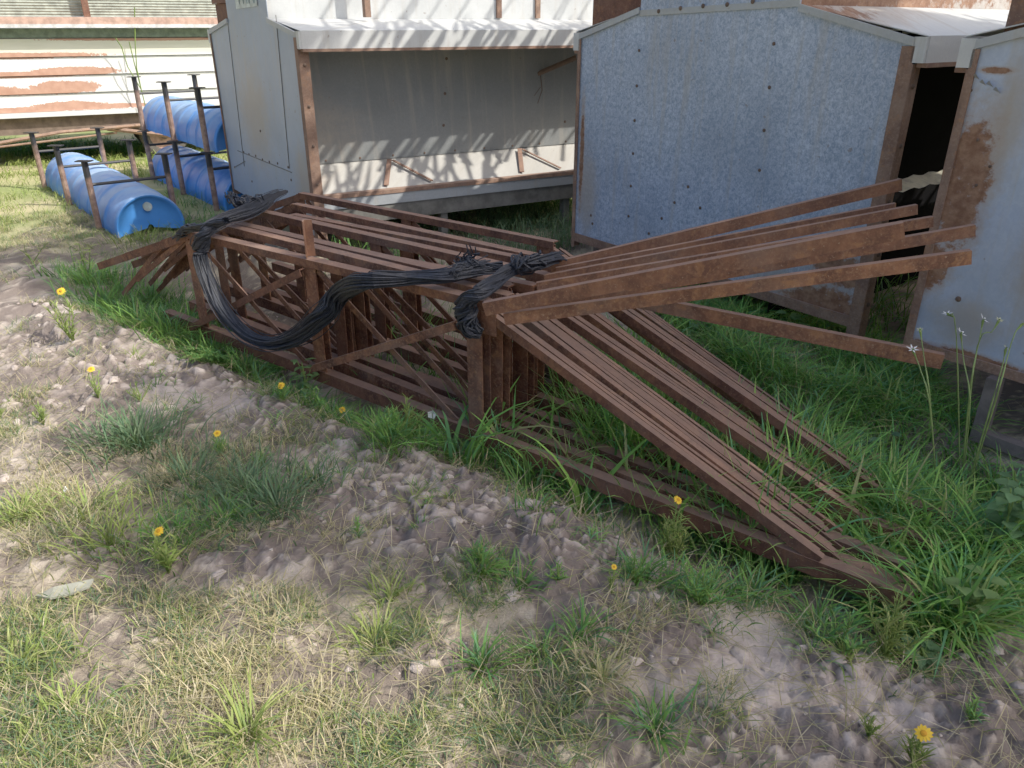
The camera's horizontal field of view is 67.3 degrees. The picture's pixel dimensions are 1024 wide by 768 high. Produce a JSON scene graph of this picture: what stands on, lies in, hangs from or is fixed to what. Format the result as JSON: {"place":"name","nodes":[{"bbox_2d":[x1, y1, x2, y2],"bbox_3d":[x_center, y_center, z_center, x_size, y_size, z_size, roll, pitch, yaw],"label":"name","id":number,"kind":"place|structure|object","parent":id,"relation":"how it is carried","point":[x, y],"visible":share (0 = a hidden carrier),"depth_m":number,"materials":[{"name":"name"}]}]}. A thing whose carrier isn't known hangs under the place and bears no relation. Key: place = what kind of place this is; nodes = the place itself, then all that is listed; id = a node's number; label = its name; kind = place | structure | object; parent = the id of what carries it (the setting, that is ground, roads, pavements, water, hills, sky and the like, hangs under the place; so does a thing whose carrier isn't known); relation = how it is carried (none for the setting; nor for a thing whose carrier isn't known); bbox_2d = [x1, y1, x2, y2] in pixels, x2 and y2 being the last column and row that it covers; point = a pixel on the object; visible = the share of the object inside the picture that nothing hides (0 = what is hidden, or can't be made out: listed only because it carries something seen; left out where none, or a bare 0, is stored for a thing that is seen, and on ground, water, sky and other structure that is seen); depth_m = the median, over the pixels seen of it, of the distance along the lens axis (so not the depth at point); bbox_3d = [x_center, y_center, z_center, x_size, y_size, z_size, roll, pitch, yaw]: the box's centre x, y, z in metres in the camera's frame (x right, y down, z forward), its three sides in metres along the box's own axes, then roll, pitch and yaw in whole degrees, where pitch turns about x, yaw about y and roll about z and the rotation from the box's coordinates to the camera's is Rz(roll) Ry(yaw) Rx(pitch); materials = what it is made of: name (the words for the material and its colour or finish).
{"place":"outdoors","nodes":[
{"label":"outdoors","id":0,"kind":"place"},
{"bbox_2d":[0,130,1023,767],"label":"ground","id":1,"kind":"structure","parent":0,"point":[22,288],"depth_m":2.35,"materials":[{"name":"soil"}]},
{"bbox_2d":[0,402,6,417],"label":"daisy plant","id":2,"kind":"object","parent":1,"relation":"on","point":[1,412],"visible":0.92,"depth_m":3.31,"materials":[{"name":"green plant"}]},
{"bbox_2d":[13,242,50,261],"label":"broadleaf plant","id":3,"kind":"object","parent":1,"relation":"on","point":[26,253],"visible":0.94,"depth_m":5.43,"materials":[{"name":"green plant"}]},
{"bbox_2d":[29,401,49,424],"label":"weed plant","id":4,"kind":"object","parent":1,"relation":"on","point":[41,413],"visible":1,"depth_m":3.23,"materials":[{"name":"green plant"}]},
{"bbox_2d":[42,288,81,340],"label":"daisy plant","id":5,"kind":"object","parent":1,"relation":"on","point":[69,306],"visible":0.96,"depth_m":3.94,"materials":[{"name":"green plant"}]},
{"bbox_2d":[35,579,93,599],"bbox_3d":[-1.330,0.615,2.292,0.155,0.024,0.054,-14,28,-28],"label":"plastic scrap","id":6,"kind":"object","parent":1,"relation":"on","point":[72,586],"visible":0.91,"depth_m":2.29,"materials":[{"name":"white plastic"}]},
{"bbox_2d":[71,243,96,275],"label":"broadleaf plant","id":7,"kind":"object","parent":1,"relation":"on","point":[83,259],"visible":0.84,"depth_m":4.94,"materials":[{"name":"green plant"}]},
{"bbox_2d":[87,367,103,397],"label":"daisy plant","id":8,"kind":"object","parent":1,"relation":"on","point":[93,382],"visible":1,"depth_m":3.36,"materials":[{"name":"green plant"}]},
{"bbox_2d":[23,127,175,230],"bbox_3d":[-3.928,-2.008,7.306,0.757,0.564,2.453,-19,31,-35],"label":"steel rack","id":9,"kind":"object","parent":1,"relation":"on","point":[84,164],"visible":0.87,"depth_m":7.07,"materials":[{"name":"brown metal"}]},
{"bbox_2d":[0,0,219,154],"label":"farm wagon","id":10,"kind":"object","parent":1,"relation":"on","point":[64,69],"visible":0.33,"depth_m":9.11,"materials":[{"name":"white painted steel"},{"name":"rusty steel"},{"name":"galvanised steel"}]},
{"bbox_2d":[115,7,145,104],"bbox_3d":[-4.516,-3.831,9.158,0.277,1.176,0.012,-13,28,-26],"label":"dry vine","id":11,"kind":"object","parent":10,"relation":"attached to","point":[136,69],"visible":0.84,"depth_m":9.14,"materials":[{"name":"green plant"}]},
{"bbox_2d":[45,152,184,237],"bbox_3d":[-3.838,-1.855,7.253,0.570,0.338,2.859,-19,31,-35],"label":"barrel trough","id":12,"kind":"object","parent":1,"relation":"on","point":[127,207],"visible":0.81,"depth_m":6.40,"materials":[{"name":"blue plastic"}]},
{"bbox_2d":[125,379,154,400],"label":"weed plant","id":13,"kind":"object","parent":1,"relation":"on","point":[137,396],"visible":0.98,"depth_m":3.38,"materials":[{"name":"green plant"}]},
{"bbox_2d":[141,527,184,576],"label":"daisy plant","id":14,"kind":"object","parent":1,"relation":"on","point":[161,555],"visible":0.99,"depth_m":2.35,"materials":[{"name":"green plant"}]},
{"bbox_2d":[137,130,228,210],"bbox_3d":[-3.101,-2.247,7.870,0.757,0.521,2.105,-19,31,-35],"label":"steel rack","id":15,"kind":"object","parent":1,"relation":"on","point":[177,157],"visible":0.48,"depth_m":7.63,"materials":[{"name":"brown metal"}]},
{"bbox_2d":[127,74,219,151],"bbox_3d":[-3.101,-2.731,7.644,0.757,0.539,2.105,-19,31,-35],"label":"steel rack","id":16,"kind":"object","parent":15,"relation":"on","point":[198,98],"visible":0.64,"depth_m":7.45,"materials":[{"name":"brown metal"}]},
{"bbox_2d":[143,96,225,152],"bbox_3d":[-3.130,-2.652,7.721,0.570,0.338,2.291,-19,31,-35],"label":"barrel trough","id":17,"kind":"object","parent":15,"relation":"on","point":[186,121],"visible":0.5,"depth_m":7.45,"materials":[{"name":"blue plastic"}]},
{"bbox_2d":[152,145,243,210],"bbox_3d":[-3.130,-2.176,7.942,0.570,0.338,2.291,-19,31,-35],"label":"barrel trough","id":18,"kind":"object","parent":1,"relation":"on","point":[195,174],"visible":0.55,"depth_m":7.66,"materials":[{"name":"blue plastic"}]},
{"bbox_2d":[174,345,250,368],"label":"ferny plant","id":19,"kind":"object","parent":1,"relation":"on","point":[198,354],"visible":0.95,"depth_m":3.75,"materials":[{"name":"green plant"}]},
{"bbox_2d":[208,430,232,456],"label":"daisy plant","id":20,"kind":"object","parent":1,"relation":"on","point":[217,433],"visible":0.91,"depth_m":2.99,"materials":[{"name":"green plant"}]},
{"bbox_2d":[248,447,271,467],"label":"weed plant","id":21,"kind":"object","parent":1,"relation":"on","point":[261,454],"visible":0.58,"depth_m":2.91,"materials":[{"name":"green plant"}]},
{"bbox_2d":[245,360,287,375],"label":"ferny plant","id":22,"kind":"object","parent":1,"relation":"on","point":[278,369],"visible":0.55,"depth_m":3.92,"materials":[{"name":"green plant"}]},
{"bbox_2d":[272,382,292,399],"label":"daisy plant","id":23,"kind":"object","parent":1,"relation":"on","point":[279,387],"visible":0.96,"depth_m":3.37,"materials":[{"name":"green plant"}]},
{"bbox_2d":[290,358,318,392],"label":"broadleaf plant","id":24,"kind":"object","parent":1,"relation":"on","point":[302,373],"visible":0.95,"depth_m":3.59,"materials":[{"name":"green plant"}]},
{"bbox_2d":[301,386,326,412],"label":"weed plant","id":25,"kind":"object","parent":1,"relation":"on","point":[317,400],"visible":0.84,"depth_m":3.39,"materials":[{"name":"green plant"}]},
{"bbox_2d":[335,406,347,421],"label":"daisy plant","id":26,"kind":"object","parent":1,"relation":"on","point":[342,408],"visible":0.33,"depth_m":3.40,"materials":[{"name":"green plant"}]},
{"bbox_2d":[349,516,365,538],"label":"weed plant","id":27,"kind":"object","parent":1,"relation":"on","point":[357,523],"visible":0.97,"depth_m":2.49,"materials":[{"name":"green plant"}]},
{"bbox_2d":[370,405,402,437],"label":"weed plant","id":28,"kind":"object","parent":1,"relation":"on","point":[390,417],"visible":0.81,"depth_m":3.03,"materials":[{"name":"green plant"}]},
{"bbox_2d":[207,0,592,238],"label":"livestock feeder","id":29,"kind":"object","parent":1,"relation":"on","point":[441,108],"visible":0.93,"depth_m":5.74,"materials":[{"name":"grey metal"}]},
{"bbox_2d":[392,393,426,439],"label":"weed plant","id":30,"kind":"object","parent":1,"relation":"on","point":[411,413],"visible":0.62,"depth_m":3.09,"materials":[{"name":"green plant"}]},
{"bbox_2d":[419,491,436,507],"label":"weed plant","id":31,"kind":"object","parent":1,"relation":"on","point":[431,497],"visible":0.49,"depth_m":2.65,"materials":[{"name":"green plant"}]},
{"bbox_2d":[428,411,435,428],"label":"bindweed","id":32,"kind":"object","parent":1,"relation":"on","point":[432,414],"visible":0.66,"depth_m":3.27,"materials":[{"name":"white plant"}]},
{"bbox_2d":[463,534,493,562],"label":"weed plant","id":33,"kind":"object","parent":1,"relation":"on","point":[479,550],"visible":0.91,"depth_m":2.33,"materials":[{"name":"green plant"}]},
{"bbox_2d":[97,232,915,612],"bbox_3d":[-0.634,-0.183,3.433,4.580,0.674,0.122,17,30,32],"label":"roof truss","id":34,"kind":"object","parent":1,"relation":"on","point":[801,552],"visible":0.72,"depth_m":3.02,"materials":[{"name":"metal"}]},
{"bbox_2d":[302,219,315,257],"bbox_3d":[-0.908,-0.649,3.440,0.040,0.165,0.040,-5,25,-10],"label":"steel offcut","id":35,"kind":"object","parent":34,"relation":"on","point":[308,237],"visible":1,"depth_m":3.45,"materials":[{"name":"brown metal"}]},
{"bbox_2d":[171,189,497,351],"bbox_3d":[-1.055,-0.539,3.787,0.835,0.606,2.330,-17,30,-32],"label":"cable bundle","id":36,"kind":"object","parent":34,"relation":"attached to","point":[335,299],"visible":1,"depth_m":3.55,"materials":[{"name":"black rubber"}]},
{"bbox_2d":[452,244,567,338],"bbox_3d":[-0.004,-0.387,3.056,0.474,0.294,0.483,0,25,0],"label":"cable bundle","id":37,"kind":"object","parent":34,"relation":"attached to","point":[467,301],"visible":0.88,"depth_m":2.94,"materials":[{"name":"black rubber"}]},
{"bbox_2d":[533,224,975,307],"bbox_3d":[0.823,-0.409,2.766,1.537,0.362,0.023,2,25,4],"label":"angle bar","id":38,"kind":"object","parent":34,"relation":"on","point":[939,235],"visible":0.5,"depth_m":2.71,"materials":[{"name":"metal"}]},
{"bbox_2d":[0,135,1023,767],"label":"tall grass","id":39,"kind":"structure","parent":1,"relation":"on","point":[898,387],"depth_m":2.86,"materials":[{"name":"green plant"}]},
{"bbox_2d":[0,209,1023,767],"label":"short grass","id":40,"kind":"structure","parent":1,"relation":"on","point":[48,731],"depth_m":2.05,"materials":[{"name":"green plant"}]},
{"bbox_2d":[0,292,1023,760],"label":"dirt clods","id":41,"kind":"object","parent":1,"relation":"on","point":[738,652],"visible":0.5,"depth_m":2.37,"materials":[{"name":"soil"}]},
{"bbox_2d":[126,223,921,605],"bbox_3d":[-0.537,-0.220,3.521,4.577,0.699,0.092,18,30,33],"label":"roof truss","id":42,"kind":"object","parent":1,"relation":"on","point":[500,345],"visible":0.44,"depth_m":3.15,"materials":[{"name":"metal"}]},
{"bbox_2d":[227,203,827,464],"bbox_3d":[-0.286,-0.433,3.991,4.579,0.682,0.093,19,31,35],"label":"roof truss","id":43,"kind":"object","parent":1,"relation":"on","point":[298,208],"visible":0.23,"depth_m":4.00,"materials":[{"name":"metal"}]},
{"bbox_2d":[638,302,944,368],"bbox_3d":[1.087,-0.225,3.127,1.202,0.135,0.034,10,27,21],"label":"angle bar","id":44,"kind":"object","parent":43,"relation":"on","point":[849,342],"visible":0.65,"depth_m":3.08,"materials":[{"name":"metal"}]},
{"bbox_2d":[141,221,914,576],"bbox_3d":[-0.523,-0.275,3.612,4.581,0.670,0.093,18,31,34],"label":"roof truss","id":45,"kind":"object","parent":1,"relation":"on","point":[717,443],"visible":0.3,"depth_m":3.00,"materials":[{"name":"metal"}]},
{"bbox_2d":[131,232,944,558],"bbox_3d":[-0.450,-0.272,3.619,4.582,0.660,0.091,16,29,31],"label":"roof truss","id":46,"kind":"object","parent":1,"relation":"on","point":[681,394],"visible":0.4,"depth_m":3.04,"materials":[{"name":"metal"}]},
{"bbox_2d":[544,204,917,279],"bbox_3d":[0.846,-0.551,3.052,1.436,0.333,0.022,1,25,2],"label":"angle bar","id":47,"kind":"object","parent":46,"relation":"on","point":[827,225],"visible":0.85,"depth_m":3.03,"materials":[{"name":"metal"}]},
{"bbox_2d":[536,216,933,289],"bbox_3d":[0.820,-0.491,2.939,1.453,0.330,0.022,2,25,5],"label":"angle bar","id":48,"kind":"object","parent":46,"relation":"on","point":[918,223],"visible":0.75,"depth_m":2.96,"materials":[{"name":"metal"}]},
{"bbox_2d":[161,210,917,529],"bbox_3d":[-0.390,-0.336,3.767,4.575,0.722,0.090,17,30,32],"label":"roof truss","id":49,"kind":"object","parent":1,"relation":"on","point":[379,243],"visible":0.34,"depth_m":3.65,"materials":[{"name":"metal"}]},
{"bbox_2d":[550,178,901,272],"bbox_3d":[0.899,-0.666,3.252,1.489,0.373,0.030,-2,25,-5],"label":"angle bar","id":50,"kind":"object","parent":49,"relation":"on","point":[789,210],"visible":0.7,"depth_m":3.24,"materials":[{"name":"metal"}]},
{"bbox_2d":[556,202,895,271],"bbox_3d":[0.856,-0.587,3.140,1.348,0.310,0.021,1,25,1],"label":"angle bar","id":51,"kind":"object","parent":49,"relation":"on","point":[732,235],"visible":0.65,"depth_m":3.13,"materials":[{"name":"metal"}]},
{"bbox_2d":[503,249,971,324],"bbox_3d":[0.708,-0.320,2.616,1.505,0.356,0.026,5,25,10],"label":"angle bar","id":52,"kind":"object","parent":49,"relation":"on","point":[948,259],"visible":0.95,"depth_m":2.58,"materials":[{"name":"metal"}]},
{"bbox_2d":[482,220,904,315],"bbox_3d":[0.529,-0.366,2.541,1.336,0.440,0.029,8,26,17],"label":"angle bar","id":53,"kind":"object","parent":52,"relation":"on","point":[842,241],"visible":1,"depth_m":2.49,"materials":[{"name":"metal"}]},
{"bbox_2d":[544,559,569,584],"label":"weed plant","id":54,"kind":"object","parent":1,"relation":"on","point":[557,578],"visible":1,"depth_m":2.27,"materials":[{"name":"green plant"}]},
{"bbox_2d":[267,192,877,464],"bbox_3d":[-0.313,-0.567,4.265,4.579,0.682,0.094,18,31,34],"label":"roof truss","id":55,"kind":"object","parent":1,"relation":"on","point":[545,245],"visible":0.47,"depth_m":4.02,"materials":[{"name":"metal"}]},
{"bbox_2d":[227,213,959,525],"bbox_3d":[-0.243,-0.390,3.836,4.583,0.651,0.090,18,31,34],"label":"roof truss","id":56,"kind":"object","parent":1,"relation":"on","point":[706,369],"visible":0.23,"depth_m":3.16,"materials":[{"name":"metal"}]},
{"bbox_2d":[602,564,620,593],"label":"daisy plant","id":57,"kind":"object","parent":1,"relation":"on","point":[610,579],"visible":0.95,"depth_m":2.25,"materials":[{"name":"green plant"}]},
{"bbox_2d":[620,549,652,581],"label":"weed plant","id":58,"kind":"object","parent":1,"relation":"on","point":[631,566],"visible":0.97,"depth_m":2.33,"materials":[{"name":"green plant"}]},
{"bbox_2d":[656,495,693,558],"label":"daisy plant","id":59,"kind":"object","parent":1,"relation":"on","point":[676,540],"visible":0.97,"depth_m":2.56,"materials":[{"name":"green plant"}]},
{"bbox_2d":[675,547,726,609],"bbox_3d":[0.554,0.574,2.259,0.160,0.171,0.176,7,26,14],"label":"weed plant","id":60,"kind":"object","parent":1,"relation":"on","point":[698,590],"visible":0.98,"depth_m":2.25,"materials":[{"name":"green plant"}]},
{"bbox_2d":[765,562,809,587],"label":"ferny plant","id":61,"kind":"object","parent":1,"relation":"on","point":[780,570],"visible":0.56,"depth_m":2.60,"materials":[{"name":"green plant"}]},
{"bbox_2d":[571,0,1011,366],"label":"livestock feeder","id":62,"kind":"object","parent":1,"relation":"on","point":[691,113],"visible":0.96,"depth_m":4.08,"materials":[{"name":"grey metal"}]},
{"bbox_2d":[806,390,836,435],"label":"weed plant","id":63,"kind":"object","parent":1,"relation":"on","point":[818,399],"visible":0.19,"depth_m":3.29,"materials":[{"name":"green plant"}]},
{"bbox_2d":[805,603,876,654],"bbox_3d":[0.924,0.674,2.138,0.177,0.153,0.195,-23,33,-40],"label":"weed plant","id":64,"kind":"object","parent":1,"relation":"on","point":[848,647],"visible":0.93,"depth_m":2.14,"materials":[{"name":"green plant"}]},
{"bbox_2d":[857,711,885,744],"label":"weed plant","id":65,"kind":"object","parent":1,"relation":"on","point":[869,726],"visible":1,"depth_m":1.80,"materials":[{"name":"green plant"}]},
{"bbox_2d":[848,430,901,460],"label":"broadleaf plant","id":66,"kind":"object","parent":1,"relation":"on","point":[895,433],"visible":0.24,"depth_m":3.13,"materials":[{"name":"green plant"}]},
{"bbox_2d":[861,520,914,552],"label":"weed plant","id":67,"kind":"object","parent":1,"relation":"on","point":[901,539],"visible":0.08,"depth_m":2.60,"materials":[{"name":"green plant"}]},
{"bbox_2d":[859,582,938,668],"bbox_3d":[1.034,0.647,2.073,0.200,0.267,0.148,0,25,0],"label":"weed plant","id":68,"kind":"object","parent":1,"relation":"on","point":[891,640],"visible":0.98,"depth_m":2.07,"materials":[{"name":"green plant"}]},
{"bbox_2d":[893,724,937,767],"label":"daisy plant","id":69,"kind":"object","parent":1,"relation":"on","point":[924,733],"visible":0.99,"depth_m":1.76,"materials":[{"name":"green plant"}]},
{"bbox_2d":[887,634,947,672],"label":"broadleaf plant","id":70,"kind":"object","parent":1,"relation":"on","point":[931,648],"visible":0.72,"depth_m":2.15,"materials":[{"name":"green plant"}]},
{"bbox_2d":[906,328,936,488],"bbox_3d":[1.520,0.162,2.799,0.397,0.810,0.122,-16,29,-30],"label":"star flower plant","id":71,"kind":"object","parent":1,"relation":"on","point":[928,388],"visible":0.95,"depth_m":2.60,"materials":[{"name":"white plant"}]},
{"bbox_2d":[903,0,1023,459],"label":"livestock feeder","id":72,"kind":"object","parent":1,"relation":"on","point":[981,186],"visible":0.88,"depth_m":2.98,"materials":[{"name":"grey metal"}]},
{"bbox_2d":[934,519,993,559],"bbox_3d":[1.504,0.547,2.545,0.191,0.207,0.199,0,25,0],"label":"weed plant","id":73,"kind":"object","parent":1,"relation":"on","point":[975,526],"visible":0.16,"depth_m":2.53,"materials":[{"name":"green plant"}]},
{"bbox_2d":[941,311,1001,494],"bbox_3d":[1.668,0.138,2.795,0.371,0.851,0.184,-9,26,-18],"label":"star flower plant","id":74,"kind":"object","parent":1,"relation":"on","point":[969,403],"visible":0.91,"depth_m":2.66,"materials":[{"name":"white plant"}]},
{"bbox_2d":[944,564,1007,632],"bbox_3d":[1.361,0.652,2.291,0.162,0.185,0.156,21,32,37],"label":"broadleaf plant","id":75,"kind":"object","parent":1,"relation":"on","point":[985,592],"visible":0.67,"depth_m":2.26,"materials":[{"name":"green plant"}]},
{"bbox_2d":[959,692,992,725],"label":"weed plant","id":76,"kind":"object","parent":1,"relation":"on","point":[972,715],"visible":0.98,"depth_m":1.88,"materials":[{"name":"green plant"}]},
{"bbox_2d":[965,321,1023,492],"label":"star flower plant","id":77,"kind":"object","parent":1,"relation":"on","point":[980,443],"visible":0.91,"depth_m":2.52,"materials":[{"name":"green plant"}]},
{"bbox_2d":[982,465,1023,542],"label":"broadleaf plant","id":78,"kind":"object","parent":1,"relation":"on","point":[1014,510],"visible":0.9,"depth_m":2.49,"materials":[{"name":"green plant"}]},
{"bbox_2d":[996,461,1023,513],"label":"broadleaf plant","id":79,"kind":"object","parent":1,"relation":"on","point":[1016,465],"visible":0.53,"depth_m":2.60,"materials":[{"name":"green plant"}]},
{"bbox_2d":[775,310,808,340],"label":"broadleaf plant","id":80,"kind":"object","parent":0,"point":[795,316],"visible":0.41,"depth_m":4.09,"materials":[{"name":"green plant"}]}
]}

